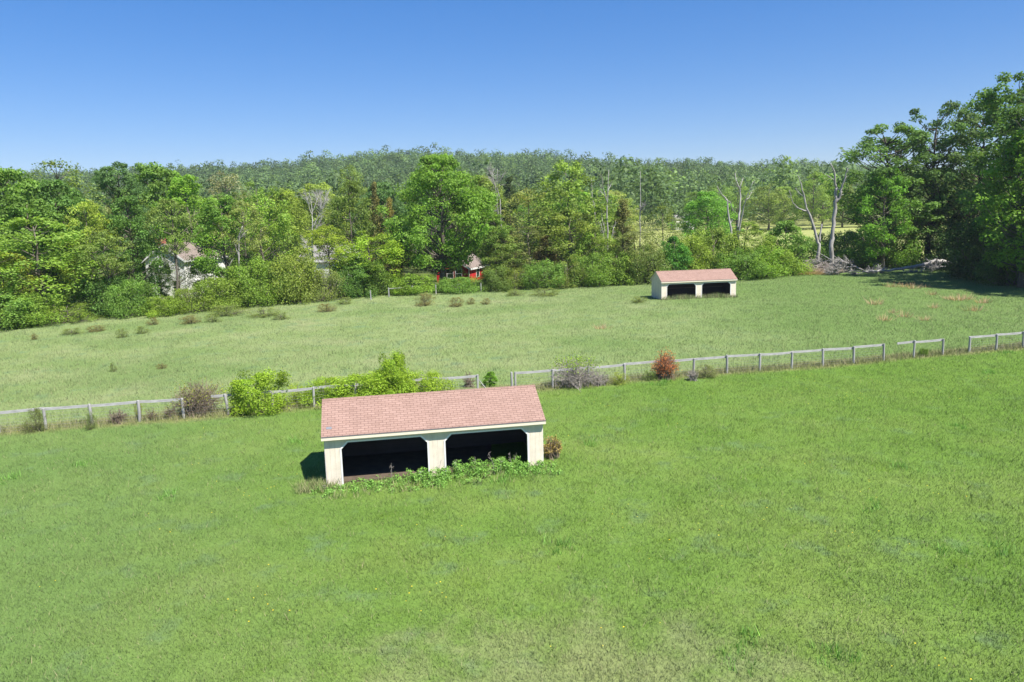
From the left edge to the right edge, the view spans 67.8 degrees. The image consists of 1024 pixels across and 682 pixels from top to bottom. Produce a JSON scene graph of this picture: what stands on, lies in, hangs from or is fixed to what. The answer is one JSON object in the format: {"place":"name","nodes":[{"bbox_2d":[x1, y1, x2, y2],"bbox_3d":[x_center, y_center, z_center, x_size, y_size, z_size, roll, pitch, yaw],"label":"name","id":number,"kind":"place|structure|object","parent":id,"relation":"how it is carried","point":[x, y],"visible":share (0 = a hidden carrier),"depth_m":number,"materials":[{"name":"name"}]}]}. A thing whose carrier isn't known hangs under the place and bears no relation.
{"place":"outdoors","nodes":[
{"label":"outdoors","id":0,"kind":"place"},
{"bbox_2d":[289,462,555,499],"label":"long grass","id":1,"kind":"structure","parent":0,"point":[301,486],"depth_m":31.07,"materials":[{"name":"green plant"}]},
{"bbox_2d":[0,173,1023,681],"bbox_3d":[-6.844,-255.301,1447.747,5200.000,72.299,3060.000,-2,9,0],"label":"ground","id":2,"kind":"structure","parent":0,"point":[510,449],"depth_m":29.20,"materials":[{"name":"green plant"}]},
{"bbox_2d":[0,251,45,309],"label":"tree","id":3,"kind":"object","parent":2,"relation":"on","point":[4,284],"visible":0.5,"depth_m":85.57,"materials":[{"name":"green plant"}]},
{"bbox_2d":[0,292,58,331],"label":"bush","id":4,"kind":"object","parent":2,"relation":"on","point":[19,308],"visible":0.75,"depth_m":79.65,"materials":[{"name":"green plant"}]},
{"bbox_2d":[0,166,82,294],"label":"tree","id":5,"kind":"object","parent":2,"relation":"on","point":[25,184],"visible":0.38,"depth_m":93.62,"materials":[{"name":"green plant"}]},
{"bbox_2d":[0,192,84,311],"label":"tree","id":6,"kind":"object","parent":2,"relation":"on","point":[40,204],"visible":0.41,"depth_m":91.44,"materials":[{"name":"green plant"}]},
{"bbox_2d":[0,292,86,328],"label":"bush","id":7,"kind":"object","parent":2,"relation":"on","point":[36,298],"visible":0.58,"depth_m":81.44,"materials":[{"name":"green plant"}]},
{"bbox_2d":[0,216,117,311],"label":"tree","id":8,"kind":"object","parent":2,"relation":"on","point":[17,222],"visible":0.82,"depth_m":85.36,"materials":[{"name":"green plant"}]},
{"bbox_2d":[23,179,105,307],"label":"tree","id":9,"kind":"object","parent":2,"relation":"on","point":[70,198],"visible":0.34,"depth_m":96.20,"materials":[{"name":"green plant"}]},
{"bbox_2d":[19,158,114,300],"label":"tree","id":10,"kind":"object","parent":2,"relation":"on","point":[72,178],"visible":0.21,"depth_m":105.09,"materials":[{"name":"green plant"}]},
{"bbox_2d":[43,301,104,323],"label":"bush","id":11,"kind":"object","parent":2,"relation":"on","point":[77,318],"visible":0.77,"depth_m":83.34,"materials":[{"name":"green plant"}]},
{"bbox_2d":[55,199,126,300],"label":"tree","id":12,"kind":"object","parent":2,"relation":"on","point":[99,227],"visible":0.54,"depth_m":90.27,"materials":[{"name":"green plant"}]},
{"bbox_2d":[66,273,145,318],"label":"bush","id":13,"kind":"object","parent":2,"relation":"on","point":[94,296],"visible":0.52,"depth_m":87.74,"materials":[{"name":"green plant"}]},
{"bbox_2d":[73,230,138,306],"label":"tree","id":14,"kind":"object","parent":2,"relation":"on","point":[97,235],"visible":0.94,"depth_m":87.33,"materials":[{"name":"green plant"}]},
{"bbox_2d":[89,161,166,278],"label":"tree","id":15,"kind":"object","parent":2,"relation":"on","point":[102,179],"visible":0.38,"depth_m":108.29,"materials":[{"name":"green plant"}]},
{"bbox_2d":[99,279,161,319],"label":"bush","id":16,"kind":"object","parent":2,"relation":"on","point":[118,304],"visible":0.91,"depth_m":86.29,"materials":[{"name":"green plant"}]},
{"bbox_2d":[96,195,169,296],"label":"tree","id":17,"kind":"object","parent":2,"relation":"on","point":[119,221],"visible":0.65,"depth_m":92.42,"materials":[{"name":"green plant"}]},
{"bbox_2d":[111,161,197,273],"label":"tree","id":18,"kind":"object","parent":2,"relation":"on","point":[155,174],"visible":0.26,"depth_m":117.66,"materials":[{"name":"green plant"}]},
{"bbox_2d":[127,199,203,305],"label":"tree","id":19,"kind":"object","parent":2,"relation":"on","point":[173,229],"visible":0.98,"depth_m":94.02,"materials":[{"name":"green plant"}]},
{"bbox_2d":[135,294,196,317],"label":"bush","id":20,"kind":"object","parent":2,"relation":"on","point":[165,309],"visible":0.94,"depth_m":86.46,"materials":[{"name":"green plant"}]},
{"bbox_2d":[153,242,202,293],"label":"tree","id":21,"kind":"object","parent":2,"relation":"on","point":[166,264],"visible":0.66,"depth_m":100.12,"materials":[{"name":"grey plant"}]},
{"bbox_2d":[142,238,227,297],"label":"white house","id":22,"kind":"structure","parent":2,"relation":"on","point":[193,249],"depth_m":108.75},
{"bbox_2d":[148,174,230,265],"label":"tree","id":23,"kind":"object","parent":2,"relation":"on","point":[180,183],"visible":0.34,"depth_m":112.96,"materials":[{"name":"green plant"}]},
{"bbox_2d":[159,286,226,313],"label":"bush","id":24,"kind":"object","parent":2,"relation":"on","point":[179,292],"visible":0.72,"depth_m":88.88,"materials":[{"name":"green plant"}]},
{"bbox_2d":[168,377,230,417],"bbox_3d":[-18.049,3.018,43.924,3.510,2.447,3.503,-5,10,-19],"label":"twiggy bush","id":25,"kind":"object","parent":2,"relation":"on","point":[198,407],"visible":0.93,"depth_m":43.45,"materials":[{"name":"brown plant"}]},
{"bbox_2d":[174,274,256,311],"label":"bush","id":26,"kind":"object","parent":2,"relation":"on","point":[221,283],"visible":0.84,"depth_m":91.05,"materials":[{"name":"green plant"}]},
{"bbox_2d":[189,194,257,294],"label":"tree","id":27,"kind":"object","parent":2,"relation":"on","point":[206,263],"visible":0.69,"depth_m":97.70,"materials":[{"name":"green plant"}]},
{"bbox_2d":[196,171,264,274],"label":"tree","id":28,"kind":"object","parent":2,"relation":"on","point":[219,186],"visible":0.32,"depth_m":131.41,"materials":[{"name":"green plant"}]},
{"bbox_2d":[209,200,268,301],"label":"tree","id":29,"kind":"object","parent":2,"relation":"on","point":[235,208],"visible":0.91,"depth_m":97.40,"materials":[{"name":"green plant"}]},
{"bbox_2d":[0,374,485,432],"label":"rail fence","id":30,"kind":"object","parent":2,"relation":"on","point":[138,402],"visible":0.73,"depth_m":42.69,"materials":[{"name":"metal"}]},
{"bbox_2d":[214,256,283,307],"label":"bush","id":31,"kind":"object","parent":2,"relation":"on","point":[255,271],"visible":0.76,"depth_m":94.19,"materials":[{"name":"green plant"}]},
{"bbox_2d":[220,366,291,416],"bbox_3d":[-14.926,2.990,44.310,4.324,2.912,4.842,-5,10,-20],"label":"bush","id":32,"kind":"object","parent":2,"relation":"on","point":[262,381],"visible":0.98,"depth_m":43.37,"materials":[{"name":"green plant"}]},
{"bbox_2d":[225,182,297,279],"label":"tree","id":33,"kind":"object","parent":2,"relation":"on","point":[282,218],"visible":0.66,"depth_m":106.39,"materials":[{"name":"green plant"}]},
{"bbox_2d":[249,187,317,269],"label":"tree","id":34,"kind":"object","parent":2,"relation":"on","point":[287,195],"visible":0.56,"depth_m":116.10,"materials":[{"name":"green plant"}]},
{"bbox_2d":[265,252,327,305],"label":"bush","id":35,"kind":"object","parent":2,"relation":"on","point":[308,268],"visible":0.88,"depth_m":95.81,"materials":[{"name":"green plant"}]},
{"bbox_2d":[280,182,358,258],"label":"tree","id":36,"kind":"object","parent":2,"relation":"on","point":[324,187],"visible":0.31,"depth_m":147.30,"materials":[{"name":"green plant"}]},
{"bbox_2d":[301,225,352,297],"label":"tree","id":37,"kind":"object","parent":2,"relation":"on","point":[323,241],"visible":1,"depth_m":99.52,"materials":[{"name":"green plant"}]},
{"bbox_2d":[306,265,347,302],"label":"bush","id":38,"kind":"object","parent":2,"relation":"on","point":[328,288],"visible":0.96,"depth_m":98.00,"materials":[{"name":"green plant"}]},
{"bbox_2d":[297,376,356,406],"bbox_3d":[-11.100,2.976,45.681,3.788,1.805,3.932,-2,9,-3],"label":"bush","id":39,"kind":"object","parent":2,"relation":"on","point":[308,398],"visible":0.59,"depth_m":45.19,"materials":[{"name":"green plant"}]},
{"bbox_2d":[318,179,384,275],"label":"tree","id":40,"kind":"object","parent":2,"relation":"on","point":[338,206],"visible":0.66,"depth_m":111.10,"materials":[{"name":"green plant"}]},
{"bbox_2d":[323,263,380,298],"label":"bush","id":41,"kind":"object","parent":2,"relation":"on","point":[353,290],"visible":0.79,"depth_m":100.76,"materials":[{"name":"green plant"}]},
{"bbox_2d":[315,373,391,408],"bbox_3d":[-9.433,2.837,45.876,4.556,1.930,5.538,-3,9,-8],"label":"bush","id":42,"kind":"object","parent":2,"relation":"on","point":[353,378],"visible":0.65,"depth_m":44.67,"materials":[{"name":"green plant"}]},
{"bbox_2d":[329,230,409,285],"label":"tree","id":43,"kind":"object","parent":2,"relation":"on","point":[388,249],"visible":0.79,"depth_m":104.00,"materials":[{"name":"green plant"}]},
{"bbox_2d":[366,181,385,268],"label":"cedar tree","id":44,"kind":"object","parent":2,"relation":"on","point":[377,218],"visible":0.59,"depth_m":123.68,"materials":[{"name":"green plant"}]},
{"bbox_2d":[355,257,399,296],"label":"bush","id":45,"kind":"object","parent":2,"relation":"on","point":[381,274],"visible":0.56,"depth_m":102.71,"materials":[{"name":"green plant"}]},
{"bbox_2d":[347,181,410,269],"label":"tree","id":46,"kind":"object","parent":2,"relation":"on","point":[384,188],"visible":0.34,"depth_m":143.17,"materials":[{"name":"green plant"}]},
{"bbox_2d":[353,367,418,396],"bbox_3d":[-7.833,2.674,45.868,4.010,2.244,4.964,-6,11,-28],"label":"bush","id":47,"kind":"object","parent":2,"relation":"on","point":[377,372],"visible":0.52,"depth_m":44.86,"materials":[{"name":"green plant"}]},
{"bbox_2d":[371,347,415,394],"bbox_3d":[-7.322,2.228,45.809,3.023,3.598,2.711,7,12,41],"label":"bush","id":48,"kind":"object","parent":2,"relation":"on","point":[390,367],"visible":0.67,"depth_m":45.20,"materials":[{"name":"green plant"}]},
{"bbox_2d":[375,273,442,295],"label":"bush","id":49,"kind":"object","parent":2,"relation":"on","point":[408,290],"visible":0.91,"depth_m":103.56,"materials":[{"name":"green plant"}]},
{"bbox_2d":[400,369,459,392],"bbox_3d":[-5.342,2.687,46.202,4.224,1.909,4.023,-10,13,-43],"label":"bush","id":50,"kind":"object","parent":2,"relation":"on","point":[428,386],"visible":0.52,"depth_m":45.81,"materials":[{"name":"green plant"}]},
{"bbox_2d":[321,385,545,485],"bbox_3d":[-3.518,3.955,33.787,9.352,3.505,4.222,-3,9,-10],"label":"run in shed","id":51,"kind":"object","parent":2,"relation":"on","point":[369,437],"visible":0.85,"depth_m":32.71,"materials":[{"name":"beige"}]},
{"bbox_2d":[310,454,561,497],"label":"weeds","id":52,"kind":"object","parent":2,"relation":"on","point":[441,473],"visible":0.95,"depth_m":31.76,"materials":[{"name":"green plant"}]},
{"bbox_2d":[374,152,499,283],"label":"maple tree","id":53,"kind":"object","parent":2,"relation":"on","point":[455,250],"visible":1,"depth_m":107.03,"materials":[{"name":"green plant"}]},
{"bbox_2d":[430,276,487,293],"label":"bush","id":54,"kind":"object","parent":2,"relation":"on","point":[446,285],"visible":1,"depth_m":103.42,"materials":[{"name":"green plant"}]},
{"bbox_2d":[449,174,519,258],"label":"tree","id":55,"kind":"object","parent":2,"relation":"on","point":[483,181],"visible":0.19,"depth_m":135.85,"materials":[{"name":"green plant"}]},
{"bbox_2d":[473,213,517,271],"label":"tree","id":56,"kind":"object","parent":2,"relation":"on","point":[496,231],"visible":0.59,"depth_m":113.00,"materials":[{"name":"green plant"}]},
{"bbox_2d":[475,265,515,291],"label":"bush","id":57,"kind":"object","parent":2,"relation":"on","point":[490,279],"visible":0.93,"depth_m":105.19,"materials":[{"name":"green plant"}]},
{"bbox_2d":[479,235,531,278],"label":"tree","id":58,"kind":"object","parent":2,"relation":"on","point":[511,239],"visible":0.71,"depth_m":112.15,"materials":[{"name":"green plant"}]},
{"bbox_2d":[0,349,1016,678],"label":"weed clumps","id":59,"kind":"object","parent":2,"relation":"on","point":[570,541],"visible":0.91,"depth_m":24.46,"materials":[{"name":"green plant"}]},
{"bbox_2d":[1,142,1015,234],"bbox_3d":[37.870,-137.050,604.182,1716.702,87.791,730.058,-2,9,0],"label":"forest","id":60,"kind":"object","parent":2,"relation":"on","point":[668,183],"visible":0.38,"depth_m":559.52,"materials":[{"name":"green plant"}]},
{"bbox_2d":[493,176,533,273],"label":"pine tree","id":61,"kind":"object","parent":2,"relation":"on","point":[508,192],"visible":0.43,"depth_m":129.62,"materials":[{"name":"green plant"}]},
{"bbox_2d":[487,225,568,273],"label":"tree","id":62,"kind":"object","parent":2,"relation":"on","point":[528,248],"visible":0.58,"depth_m":112.72,"materials":[{"name":"green plant"}]},
{"bbox_2d":[497,188,566,264],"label":"tree","id":63,"kind":"object","parent":2,"relation":"on","point":[525,198],"visible":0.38,"depth_m":121.89,"materials":[{"name":"green plant"}]},
{"bbox_2d":[515,258,577,289],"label":"bush","id":64,"kind":"object","parent":2,"relation":"on","point":[542,266],"visible":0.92,"depth_m":106.92,"materials":[{"name":"green plant"}]},
{"bbox_2d":[523,159,621,277],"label":"tree","id":65,"kind":"object","parent":2,"relation":"on","point":[571,187],"visible":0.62,"depth_m":114.95,"materials":[{"name":"green plant"}]},
{"bbox_2d":[547,352,601,390],"bbox_3d":[4.006,1.761,48.316,4.186,2.355,3.985,-2,9,0],"label":"twiggy bush","id":66,"kind":"object","parent":2,"relation":"on","point":[577,381],"visible":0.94,"depth_m":48.04,"materials":[{"name":"grey plant"}]},
{"bbox_2d":[536,208,613,275],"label":"tree","id":67,"kind":"object","parent":2,"relation":"on","point":[560,227],"visible":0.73,"depth_m":112.25,"materials":[{"name":"green plant"}]},
{"bbox_2d":[565,251,619,287],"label":"bush","id":68,"kind":"object","parent":2,"relation":"on","point":[601,278],"visible":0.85,"depth_m":108.57,"materials":[{"name":"green plant"}]},
{"bbox_2d":[571,225,622,281],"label":"tree","id":69,"kind":"object","parent":2,"relation":"on","point":[584,241],"visible":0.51,"depth_m":113.15,"materials":[{"name":"green plant"}]},
{"bbox_2d":[584,249,646,285],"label":"bush","id":70,"kind":"object","parent":2,"relation":"on","point":[618,273],"visible":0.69,"depth_m":109.57,"materials":[{"name":"green plant"}]},
{"bbox_2d":[604,198,637,274],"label":"cedar tree","id":71,"kind":"object","parent":2,"relation":"on","point":[620,213],"visible":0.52,"depth_m":115.17,"materials":[{"name":"green plant"}]},
{"bbox_2d":[605,230,665,276],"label":"tree","id":72,"kind":"object","parent":2,"relation":"on","point":[637,238],"visible":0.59,"depth_m":111.22,"materials":[{"name":"green plant"}]},
{"bbox_2d":[620,241,671,284],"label":"bush","id":73,"kind":"object","parent":2,"relation":"on","point":[653,258],"visible":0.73,"depth_m":109.82,"materials":[{"name":"green plant"}]},
{"bbox_2d":[638,205,687,258],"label":"tree","id":74,"kind":"object","parent":2,"relation":"on","point":[668,218],"visible":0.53,"depth_m":117.61,"materials":[{"name":"green plant"}]},
{"bbox_2d":[650,346,678,379],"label":"twiggy bush","id":75,"kind":"object","parent":2,"relation":"on","point":[665,368],"visible":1,"depth_m":49.12,"materials":[{"name":"brown plant"}]},
{"bbox_2d":[658,236,694,270],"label":"tree","id":76,"kind":"object","parent":2,"relation":"on","point":[679,257],"visible":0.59,"depth_m":111.44,"materials":[{"name":"green plant"}]},
{"bbox_2d":[664,235,719,270],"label":"bush","id":77,"kind":"object","parent":2,"relation":"on","point":[697,246],"visible":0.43,"depth_m":113.72,"materials":[{"name":"green plant"}]},
{"bbox_2d":[650,268,737,298],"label":"run in shed","id":78,"kind":"object","parent":2,"relation":"on","point":[679,283],"visible":0.86,"depth_m":90.79,"materials":[{"name":"beige"}]},
{"bbox_2d":[510,344,884,387],"bbox_3d":[13.094,1.797,50.525,27.204,1.607,0.226,-4,10,-14],"label":"rail fence","id":79,"kind":"object","parent":2,"relation":"on","point":[693,362],"visible":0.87,"depth_m":50.63,"materials":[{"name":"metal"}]},
{"bbox_2d":[667,191,744,249],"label":"tree","id":80,"kind":"object","parent":2,"relation":"on","point":[706,197],"visible":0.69,"depth_m":156.16,"materials":[{"name":"green plant"}]},
{"bbox_2d":[685,225,742,277],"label":"bush","id":81,"kind":"object","parent":2,"relation":"on","point":[723,245],"visible":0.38,"depth_m":114.60,"materials":[{"name":"green plant"}]},
{"bbox_2d":[709,246,771,280],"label":"bush","id":82,"kind":"object","parent":2,"relation":"on","point":[744,275],"visible":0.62,"depth_m":111.98,"materials":[{"name":"green plant"}]},
{"bbox_2d":[722,221,776,265],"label":"tree","id":83,"kind":"object","parent":2,"relation":"on","point":[754,228],"visible":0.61,"depth_m":115.44,"materials":[{"name":"green plant"}]},
{"bbox_2d":[730,244,792,278],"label":"bush","id":84,"kind":"object","parent":2,"relation":"on","point":[771,259],"visible":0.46,"depth_m":113.51,"materials":[{"name":"green plant"}]},
{"bbox_2d":[743,183,794,230],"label":"tree","id":85,"kind":"object","parent":2,"relation":"on","point":[777,197],"visible":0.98,"depth_m":262.15,"materials":[{"name":"green plant"}]},
{"bbox_2d":[761,186,804,224],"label":"tree","id":86,"kind":"object","parent":2,"relation":"on","point":[788,189],"visible":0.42,"depth_m":273.11,"materials":[{"name":"green plant"}]},
{"bbox_2d":[756,246,815,276],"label":"bush","id":87,"kind":"object","parent":2,"relation":"on","point":[800,267],"visible":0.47,"depth_m":115.75,"materials":[{"name":"green plant"}]},
{"bbox_2d":[765,219,812,273],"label":"tree","id":88,"kind":"object","parent":2,"relation":"on","point":[787,227],"visible":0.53,"depth_m":118.28,"materials":[{"name":"green plant"}]},
{"bbox_2d":[791,172,833,229],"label":"tree","id":89,"kind":"object","parent":2,"relation":"on","point":[823,195],"visible":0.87,"depth_m":261.49,"materials":[{"name":"green plant"}]},
{"bbox_2d":[825,163,847,265],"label":"dead tree","id":90,"kind":"object","parent":2,"relation":"on","point":[831,242],"visible":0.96,"depth_m":122.34,"materials":[{"name":"grey wood"}]},
{"bbox_2d":[822,233,912,268],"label":"bush","id":91,"kind":"object","parent":2,"relation":"on","point":[860,247],"visible":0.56,"depth_m":126.97,"materials":[{"name":"green plant"}]},
{"bbox_2d":[818,123,953,261],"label":"tree","id":92,"kind":"object","parent":2,"relation":"on","point":[868,147],"visible":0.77,"depth_m":126.09,"materials":[{"name":"green plant"}]},
{"bbox_2d":[850,166,921,268],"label":"tree","id":93,"kind":"object","parent":2,"relation":"on","point":[892,183],"visible":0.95,"depth_m":122.45,"materials":[{"name":"green plant"}]},
{"bbox_2d":[823,254,948,274],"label":"fallen tree","id":94,"kind":"object","parent":2,"relation":"on","point":[840,265],"visible":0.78,"depth_m":117.24,"materials":[{"name":"grey wood"}]},
{"bbox_2d":[861,221,933,267],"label":"bush","id":95,"kind":"object","parent":2,"relation":"on","point":[911,248],"visible":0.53,"depth_m":126.09,"materials":[{"name":"green plant"}]},
{"bbox_2d":[878,100,983,260],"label":"tree","id":96,"kind":"object","parent":2,"relation":"on","point":[963,140],"visible":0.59,"depth_m":125.61,"materials":[{"name":"green plant"}]},
{"bbox_2d":[917,224,992,269],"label":"bush","id":97,"kind":"object","parent":2,"relation":"on","point":[941,246],"visible":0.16,"depth_m":120.48,"materials":[{"name":"green plant"}]},
{"bbox_2d":[919,104,1014,226],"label":"tree","id":98,"kind":"object","parent":2,"relation":"on","point":[956,157],"visible":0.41,"depth_m":123.95,"materials":[{"name":"green plant"}]},
{"bbox_2d":[936,215,1023,280],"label":"bush","id":99,"kind":"object","parent":2,"relation":"on","point":[960,267],"visible":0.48,"depth_m":104.61,"materials":[{"name":"green plant"}]},
{"bbox_2d":[950,71,1023,278],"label":"tree","id":100,"kind":"object","parent":2,"relation":"on","point":[991,101],"visible":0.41,"depth_m":101.52,"materials":[{"name":"green plant"}]},
{"bbox_2d":[968,128,1023,287],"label":"tree","id":101,"kind":"object","parent":2,"relation":"on","point":[999,203],"visible":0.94,"depth_m":91.27,"materials":[{"name":"green plant"}]},
{"bbox_2d":[971,224,1023,285],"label":"bush","id":102,"kind":"object","parent":2,"relation":"on","point":[991,275],"visible":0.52,"depth_m":95.12,"materials":[{"name":"green plant"}]},
{"bbox_2d":[983,89,1023,248],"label":"tree","id":103,"kind":"object","parent":2,"relation":"on","point":[1013,115],"visible":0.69,"depth_m":91.27,"materials":[{"name":"green plant"}]},
{"bbox_2d":[0,269,1023,430],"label":"meadow grass","id":104,"kind":"structure","parent":0,"point":[1019,319],"depth_m":67.73,"materials":[{"name":"green plant"}]},
{"bbox_2d":[0,341,1023,437],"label":"fence row grass","id":105,"kind":"structure","parent":0,"point":[738,369],"depth_m":50.46,"materials":[{"name":"green plant"}]},
{"bbox_2d":[0,0,1023,174],"label":"sky","id":106,"kind":"structure","parent":0,"point":[96,84],"materials":[{"name":"blue"}]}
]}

